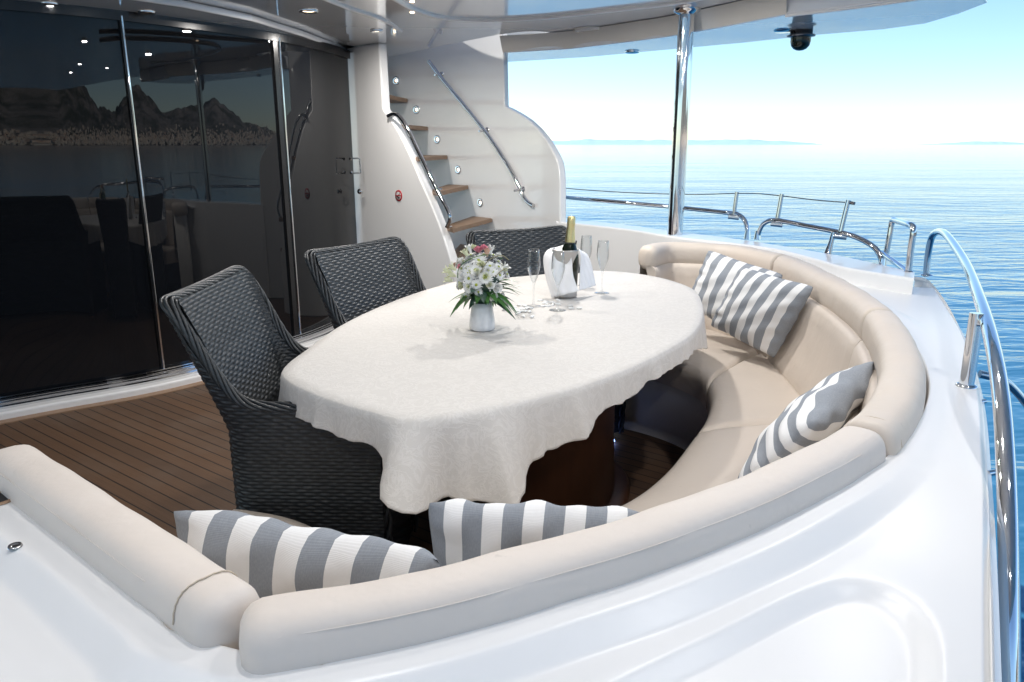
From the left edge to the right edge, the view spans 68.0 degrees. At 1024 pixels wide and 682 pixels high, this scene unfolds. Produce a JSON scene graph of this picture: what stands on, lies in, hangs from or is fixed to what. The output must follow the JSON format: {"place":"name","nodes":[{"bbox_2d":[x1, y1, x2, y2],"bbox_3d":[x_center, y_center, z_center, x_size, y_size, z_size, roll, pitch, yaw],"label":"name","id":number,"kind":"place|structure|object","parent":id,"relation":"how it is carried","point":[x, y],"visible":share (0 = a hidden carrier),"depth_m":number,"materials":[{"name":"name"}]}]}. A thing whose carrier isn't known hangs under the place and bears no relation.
{"place":"outdoors","nodes":[
{"label":"outdoors","id":0,"kind":"place"},
{"bbox_2d":[0,384,685,554],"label":"teak deck","id":1,"kind":"structure","parent":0,"point":[158,460],"depth_m":3.56,"materials":[{"name":"brown wood"}]},
{"bbox_2d":[0,381,204,424],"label":"deck border","id":2,"kind":"object","parent":1,"relation":"on","point":[80,407],"visible":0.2,"depth_m":4.20,"materials":[{"name":"brown wood"}]},
{"bbox_2d":[0,337,322,419],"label":"door sill","id":3,"kind":"structure","parent":1,"relation":"on","point":[30,409],"depth_m":4.25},
{"bbox_2d":[0,0,356,409],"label":"glass door wall","id":4,"kind":"structure","parent":3,"relation":"on","point":[147,162],"depth_m":4.38,"materials":[{"name":"black glass"}]},
{"bbox_2d":[349,157,361,173],"bbox_3d":[-1.246,-1.384,5.990,0.110,0.131,0.043,6,16,23],"label":"door latch","id":5,"kind":"object","parent":4,"relation":"attached to","point":[350,159],"depth_m":5.99,"materials":[{"name":"silver metal"}]},
{"bbox_2d":[159,265,417,544],"bbox_3d":[-0.649,0.301,2.403,0.613,1.011,0.626,0,15,0],"label":"wicker armchair","id":6,"kind":"object","parent":1,"relation":"on","point":[242,346],"visible":0.65,"depth_m":2.13,"materials":[{"name":"black wicker"}]},
{"bbox_2d":[304,237,425,329],"bbox_3d":[-0.434,0.096,3.224,0.613,0.996,0.626,8,17,29],"label":"wicker armchair","id":7,"kind":"object","parent":1,"relation":"on","point":[352,281],"visible":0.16,"depth_m":3.21,"materials":[{"name":"black wicker"}]},
{"bbox_2d":[347,43,460,289],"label":"stair inner wall","id":8,"kind":"structure","parent":1,"relation":"on","point":[383,150],"depth_m":5.84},
{"bbox_2d":[395,190,401,200],"bbox_3d":[-0.875,-1.121,5.852,0.086,0.086,0.006,14,20,43],"label":"no smoking sign","id":9,"kind":"object","parent":8,"relation":"attached to","point":[398,195],"visible":1,"depth_m":5.85,"materials":[{"name":"plastic"}]},
{"bbox_2d":[386,112,451,228],"bbox_3d":[-0.679,-1.273,5.618,0.720,0.828,0.061,14,20,43],"label":"handrail","id":10,"kind":"object","parent":8,"relation":"attached to","point":[424,163],"visible":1,"depth_m":5.53,"materials":[{"name":"silver metal"}]},
{"bbox_2d":[416,155,446,160],"bbox_3d":[-0.663,-1.482,6.139,0.213,0.032,1.083,0,15,0],"label":"stair tread","id":11,"kind":"object","parent":8,"relation":"attached to","point":[432,157],"visible":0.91,"depth_m":6.12,"materials":[{"name":"brown wood"}]},
{"bbox_2d":[432,184,467,195],"bbox_3d":[-0.498,-1.208,6.060,0.199,0.032,1.090,1,15,4],"label":"stair tread","id":12,"kind":"object","parent":8,"relation":"attached to","point":[448,188],"visible":0.85,"depth_m":6.08,"materials":[{"name":"brown wood"}]},
{"bbox_2d":[453,244,468,266],"bbox_3d":[-0.388,-0.693,6.085,0.193,0.032,1.120,1,15,3],"label":"stair tread","id":13,"kind":"object","parent":8,"relation":"attached to","point":[460,247],"visible":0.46,"depth_m":6.15,"materials":[{"name":"brown wood"}]},
{"bbox_2d":[447,216,491,232],"bbox_3d":[-0.340,-0.919,5.962,0.209,0.032,0.995,3,15,12],"label":"stair tread","id":14,"kind":"object","parent":8,"relation":"attached to","point":[466,223],"visible":0.92,"depth_m":5.92,"materials":[{"name":"brown wood"}]},
{"bbox_2d":[0,242,925,674],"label":"curved sofa","id":15,"kind":"object","parent":1,"relation":"on","point":[720,404],"visible":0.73,"depth_m":1.15,"materials":[{"name":"leather"}]},
{"bbox_2d":[174,510,439,597],"bbox_3d":[-0.357,0.470,1.365,0.574,0.362,0.189,6,16,22],"label":"striped pillow","id":16,"kind":"object","parent":15,"relation":"on","point":[265,556],"visible":0.36,"depth_m":1.26,"materials":[{"name":"fabric"}]},
{"bbox_2d":[429,498,638,566],"bbox_3d":[0.040,0.445,1.436,0.399,0.357,0.186,2,15,6],"label":"striped pillow","id":17,"kind":"object","parent":15,"relation":"on","point":[462,529],"visible":0.31,"depth_m":1.33,"materials":[{"name":"fabric"}]},
{"bbox_2d":[692,251,782,318],"bbox_3d":[1.075,-0.218,3.684,0.146,0.384,0.535,-8,16,-27],"label":"striped pillow","id":18,"kind":"object","parent":15,"relation":"on","point":[714,279],"visible":0.44,"depth_m":3.72,"materials":[{"name":"fabric"}]},
{"bbox_2d":[711,267,812,356],"bbox_3d":[1.111,-0.124,3.387,0.140,0.368,0.567,-7,16,-26],"label":"striped pillow","id":19,"kind":"object","parent":15,"relation":"on","point":[758,310],"visible":1,"depth_m":3.33,"materials":[{"name":"fabric"}]},
{"bbox_2d":[738,361,873,477],"bbox_3d":[0.820,0.232,2.094,0.225,0.277,0.558,12,18,38],"label":"striped pillow","id":20,"kind":"object","parent":15,"relation":"on","point":[827,406],"visible":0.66,"depth_m":1.94,"materials":[{"name":"fabric"}]},
{"bbox_2d":[387,33,565,272],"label":"stair outer wall","id":21,"kind":"structure","parent":1,"relation":"on","point":[475,72],"depth_m":6.22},
{"bbox_2d":[393,76,399,84],"bbox_3d":[-1.011,-2.273,6.619,0.072,0.072,0.014,7,16,25],"label":"step light","id":22,"kind":"object","parent":21,"relation":"attached to","point":[396,80],"visible":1,"depth_m":6.62,"materials":[{"name":"silver metal"}]},
{"bbox_2d":[389,95,407,102],"bbox_3d":[-1.026,-2.011,6.287,0.234,0.032,0.895,0,15,0],"label":"stair tread","id":23,"kind":"object","parent":21,"relation":"attached to","point":[394,99],"visible":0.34,"depth_m":6.41,"materials":[{"name":"brown wood"}]},
{"bbox_2d":[401,124,427,130],"bbox_3d":[-0.836,-1.753,6.231,0.212,0.032,0.943,0,15,0],"label":"stair tread","id":24,"kind":"object","parent":21,"relation":"attached to","point":[413,127],"visible":0.68,"depth_m":6.26,"materials":[{"name":"brown wood"}]},
{"bbox_2d":[413,105,419,113],"bbox_3d":[-0.832,-2.012,6.598,0.072,0.072,0.014,7,16,26],"label":"step light","id":25,"kind":"object","parent":21,"relation":"attached to","point":[416,110],"visible":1,"depth_m":6.59,"materials":[{"name":"silver metal"}]},
{"bbox_2d":[434,135,440,143],"bbox_3d":[-0.647,-1.744,6.559,0.072,0.072,0.014,9,17,32],"label":"step light","id":26,"kind":"object","parent":21,"relation":"attached to","point":[437,138],"visible":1,"depth_m":6.56,"materials":[{"name":"silver metal"}]},
{"bbox_2d":[455,165,460,173],"bbox_3d":[-0.461,-1.463,6.478,0.072,0.072,0.014,13,20,42],"label":"step light","id":27,"kind":"object","parent":21,"relation":"attached to","point":[458,171],"visible":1,"depth_m":6.47,"materials":[{"name":"silver metal"}]},
{"bbox_2d":[477,198,482,206],"bbox_3d":[-0.267,-1.159,6.351,0.014,0.072,0.072,-13,19,-40],"label":"step light","id":28,"kind":"object","parent":21,"relation":"attached to","point":[480,202],"visible":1,"depth_m":6.35,"materials":[{"name":"silver metal"}]},
{"bbox_2d":[427,60,534,207],"bbox_3d":[-0.239,-1.696,6.093,0.122,1.155,1.316,-13,19,-40],"label":"handrail","id":29,"kind":"object","parent":21,"relation":"attached to","point":[485,131],"visible":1,"depth_m":6.10,"materials":[{"name":"silver metal"}]},
{"bbox_2d":[466,225,625,433],"bbox_3d":[0.164,-0.033,3.723,0.614,0.996,0.601,-8,17,-29],"label":"wicker armchair","id":30,"kind":"object","parent":1,"relation":"on","point":[513,246],"visible":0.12,"depth_m":3.80,"materials":[{"name":"black wicker"}]},
{"bbox_2d":[472,405,629,506],"bbox_3d":[0.064,0.277,3.005,1.230,0.756,2.298,5,15,19],"label":"dining table","id":31,"kind":"object","parent":1,"relation":"on","point":[588,471],"visible":0.24,"depth_m":2.67,"materials":[{"name":"brown wood"}]},
{"bbox_2d":[278,271,707,513],"bbox_3d":[0.042,0.030,2.881,1.304,0.232,2.487,6,16,21],"label":"tablecloth","id":32,"kind":"object","parent":31,"relation":"on","point":[427,396],"visible":0.86,"depth_m":2.19,"materials":[{"name":"white fabric"}]},
{"bbox_2d":[469,301,494,331],"bbox_3d":[-0.106,-0.090,2.682,0.091,0.098,0.091,0,15,0],"label":"flower vase","id":33,"kind":"object","parent":32,"relation":"on","point":[482,318],"visible":0.86,"depth_m":2.65,"materials":[{"name":"ceramic"}]},
{"bbox_2d":[442,243,522,319],"bbox_3d":[-0.104,-0.203,2.652,0.280,0.277,0.249,-4,15,-14],"label":"bouquet","id":34,"kind":"object","parent":33,"relation":"in","point":[480,278],"visible":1,"depth_m":2.60,"materials":[{"name":"white plant"}]},
{"bbox_2d":[527,249,540,307],"bbox_3d":[0.087,-0.254,3.055,0.068,0.232,0.068,0,15,0],"label":"champagne flute","id":35,"kind":"object","parent":32,"relation":"on","point":[530,278],"visible":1,"depth_m":3.05,"materials":[{"name":"clear glass"}]},
{"bbox_2d":[549,251,565,311],"bbox_3d":[0.181,-0.235,2.985,0.068,0.232,0.068,11,18,37],"label":"champagne flute","id":36,"kind":"object","parent":32,"relation":"on","point":[562,310],"visible":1,"depth_m":2.99,"materials":[{"name":"clear glass"}]},
{"bbox_2d":[552,248,578,298],"bbox_3d":[0.227,-0.292,3.250,0.115,0.205,0.115,0,15,0],"label":"wine cooler","id":37,"kind":"object","parent":32,"relation":"on","point":[560,255],"visible":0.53,"depth_m":3.19,"materials":[{"name":"grey metal"}]},
{"bbox_2d":[543,245,595,297],"bbox_3d":[0.267,-0.300,3.247,0.235,0.221,0.176,-5,15,-18],"label":"napkin","id":38,"kind":"object","parent":37,"relation":"on","point":[567,285],"visible":0.95,"depth_m":3.21,"materials":[{"name":"white fabric"}]},
{"bbox_2d":[562,216,578,284],"bbox_3d":[0.244,-0.368,3.231,0.086,0.326,0.086,2,15,-1],"label":"champagne bottle","id":39,"kind":"object","parent":37,"relation":"in","point":[569,244],"visible":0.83,"depth_m":3.20,"materials":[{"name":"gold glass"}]},
{"bbox_2d":[594,240,608,293],"bbox_3d":[0.398,-0.325,3.331,0.068,0.232,0.068,-3,15,-13],"label":"champagne flute","id":40,"kind":"object","parent":32,"relation":"on","point":[601,275],"visible":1,"depth_m":3.35,"materials":[{"name":"clear glass"}]},
{"bbox_2d":[556,219,914,293],"bbox_3d":[1.085,-0.180,4.542,0.385,0.870,2.949,-8,17,-28],"label":"bulwark","id":41,"kind":"object","parent":1,"relation":"on","point":[627,243],"visible":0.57,"depth_m":4.56,"materials":[{"name":"white plastic"}]},
{"bbox_2d":[566,192,750,239],"bbox_3d":[0.817,-0.910,5.155,0.117,0.275,1.840,-12,19,-40],"label":"bulwark rail","id":42,"kind":"object","parent":41,"relation":"on","point":[733,214],"visible":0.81,"depth_m":4.82,"materials":[{"name":"silver metal"}]},
{"bbox_2d":[566,188,844,202],"bbox_3d":[1.022,-0.954,4.862,0.182,0.048,2.519,-10,18,-35],"label":"guard wire","id":43,"kind":"object","parent":42,"relation":"attached to","point":[714,194],"visible":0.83,"depth_m":4.64,"materials":[{"name":"grey metal"}]},
{"bbox_2d":[667,7,700,234],"bbox_3d":[0.989,-1.082,4.492,0.156,1.640,0.156,0,15,0],"label":"steel post","id":44,"kind":"object","parent":41,"relation":"on","point":[684,54],"visible":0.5,"depth_m":4.40,"materials":[{"name":"silver metal"}]},
{"bbox_2d":[24,0,987,74],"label":"overhead deck","id":45,"kind":"structure","parent":44,"relation":"on","point":[538,29],"depth_m":4.40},
{"bbox_2d":[41,2,58,4],"bbox_3d":[-2.374,-1.730,3.892,0.090,0.016,0.090,0,15,0],"label":"downlight","id":46,"kind":"object","parent":45,"relation":"attached to","point":[52,3],"visible":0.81,"depth_m":3.86,"materials":[{"name":"silver metal"}]},
{"bbox_2d":[138,10,155,14],"bbox_3d":[-1.990,-1.792,4.133,0.090,0.016,0.090,0,15,0],"label":"downlight","id":47,"kind":"object","parent":45,"relation":"attached to","point":[145,12],"visible":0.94,"depth_m":4.13,"materials":[{"name":"silver metal"}]},
{"bbox_2d":[299,9,317,13],"bbox_3d":[-1.164,-1.887,4.338,0.110,0.016,0.110,0,15,0],"label":"downlight","id":48,"kind":"object","parent":45,"relation":"attached to","point":[303,11],"visible":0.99,"depth_m":4.33,"materials":[{"name":"silver metal"}]},
{"bbox_2d":[370,30,383,32],"bbox_3d":[-0.909,-2.083,5.097,0.090,0.016,0.090,0,15,0],"label":"downlight","id":49,"kind":"object","parent":45,"relation":"attached to","point":[376,31],"visible":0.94,"depth_m":5.11,"materials":[{"name":"silver metal"}]},
{"bbox_2d":[574,26,598,32],"bbox_3d":[0.512,-2.049,5.002,0.210,0.018,0.210,0,15,0],"label":"ceiling speaker","id":50,"kind":"object","parent":45,"relation":"attached to","point":[582,29],"visible":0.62,"depth_m":4.92},
{"bbox_2d":[625,51,638,53],"bbox_3d":[0.841,-2.026,5.313,0.100,0.016,0.100,0,15,0],"label":"downlight","id":51,"kind":"object","parent":45,"relation":"attached to","point":[631,52],"visible":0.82,"depth_m":5.33,"materials":[{"name":"silver metal"}]},
{"bbox_2d":[773,29,793,32],"bbox_3d":[1.552,-1.769,4.333,0.116,0.008,0.116,0,15,0],"label":"downlight","id":52,"kind":"object","parent":45,"relation":"attached to","point":[784,31],"visible":1,"depth_m":4.31,"materials":[{"name":"silver metal"}]},
{"bbox_2d":[787,29,815,50],"bbox_3d":[1.653,-1.720,4.345,0.156,0.108,0.156,0,15,0],"label":"dome camera","id":53,"kind":"object","parent":45,"relation":"attached to","point":[800,39],"visible":1,"depth_m":4.30,"materials":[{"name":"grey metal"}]},
{"bbox_2d":[754,194,885,265],"bbox_3d":[1.603,-0.597,3.983,0.088,0.315,0.910,-7,16,-24],"label":"bulwark rail","id":54,"kind":"object","parent":41,"relation":"attached to","point":[839,233],"visible":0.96,"depth_m":3.89,"materials":[{"name":"silver metal"}]},
{"bbox_2d":[880,217,916,271],"bbox_3d":[1.757,-0.449,3.465,0.068,0.226,0.498,4,15,14],"label":"gate rail","id":55,"kind":"object","parent":41,"relation":"on","point":[912,226],"visible":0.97,"depth_m":3.35,"materials":[{"name":"silver metal"}]},
{"bbox_2d":[0,284,994,681],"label":"coaming","id":56,"kind":"object","parent":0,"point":[882,572],"visible":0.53,"depth_m":0.99,"materials":[{"name":"white plastic"}]},
{"bbox_2d":[0,492,10,504],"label":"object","id":57,"kind":"object","parent":56,"relation":"on","point":[4,500],"visible":0.47,"depth_m":1.26,"materials":[{"name":"brown wood"}]},
{"bbox_2d":[7,542,22,549],"bbox_3d":[-0.733,0.302,1.118,0.020,0.003,0.020,0,15,0],"label":"deck socket","id":58,"kind":"object","parent":56,"relation":"attached to","point":[14,545],"visible":1,"depth_m":1.12,"materials":[{"name":"silver metal"}]},
{"bbox_2d":[914,276,1001,681],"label":"stern moulding","id":59,"kind":"object","parent":56,"relation":"attached to","point":[922,282],"visible":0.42,"depth_m":1.18,"materials":[{"name":"white plastic"}]},
{"bbox_2d":[987,469,995,475],"bbox_3d":[0.930,0.255,1.469,0.025,0.012,0.012,-5,15,-18],"label":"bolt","id":60,"kind":"object","parent":59,"relation":"attached to","point":[992,472],"visible":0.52,"depth_m":1.46,"materials":[{"name":"silver metal"}]},
{"bbox_2d":[978,370,1023,406],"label":"platform rail","id":61,"kind":"object","parent":59,"relation":"attached to","point":[1016,392],"visible":0.61,"depth_m":2.32,"materials":[{"name":"silver metal"}]},
{"bbox_2d":[920,228,1021,681],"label":"stern rail","id":62,"kind":"object","parent":56,"relation":"attached to","point":[981,323],"visible":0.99,"depth_m":1.35,"materials":[{"name":"silver metal"}]},
{"bbox_2d":[350,0,1023,143],"label":"sky","id":63,"kind":"structure","parent":0,"point":[959,77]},
{"bbox_2d":[353,144,1023,681],"bbox_3d":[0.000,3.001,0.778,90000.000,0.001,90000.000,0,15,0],"label":"sea","id":64,"kind":"structure","parent":0,"point":[971,198],"depth_m":42.55,"materials":[{"name":"blue liquid"}]},
{"bbox_2d":[553,139,824,144],"bbox_3d":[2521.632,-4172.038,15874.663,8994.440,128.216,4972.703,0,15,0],"label":"hills","id":65,"kind":"structure","parent":0,"point":[669,142],"depth_m":15073.32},
{"bbox_2d":[911,141,1023,144],"bbox_3d":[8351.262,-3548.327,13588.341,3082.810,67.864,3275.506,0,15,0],"label":"islet","id":66,"kind":"object","parent":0,"point":[987,143],"visible":1,"depth_m":13054.79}
]}

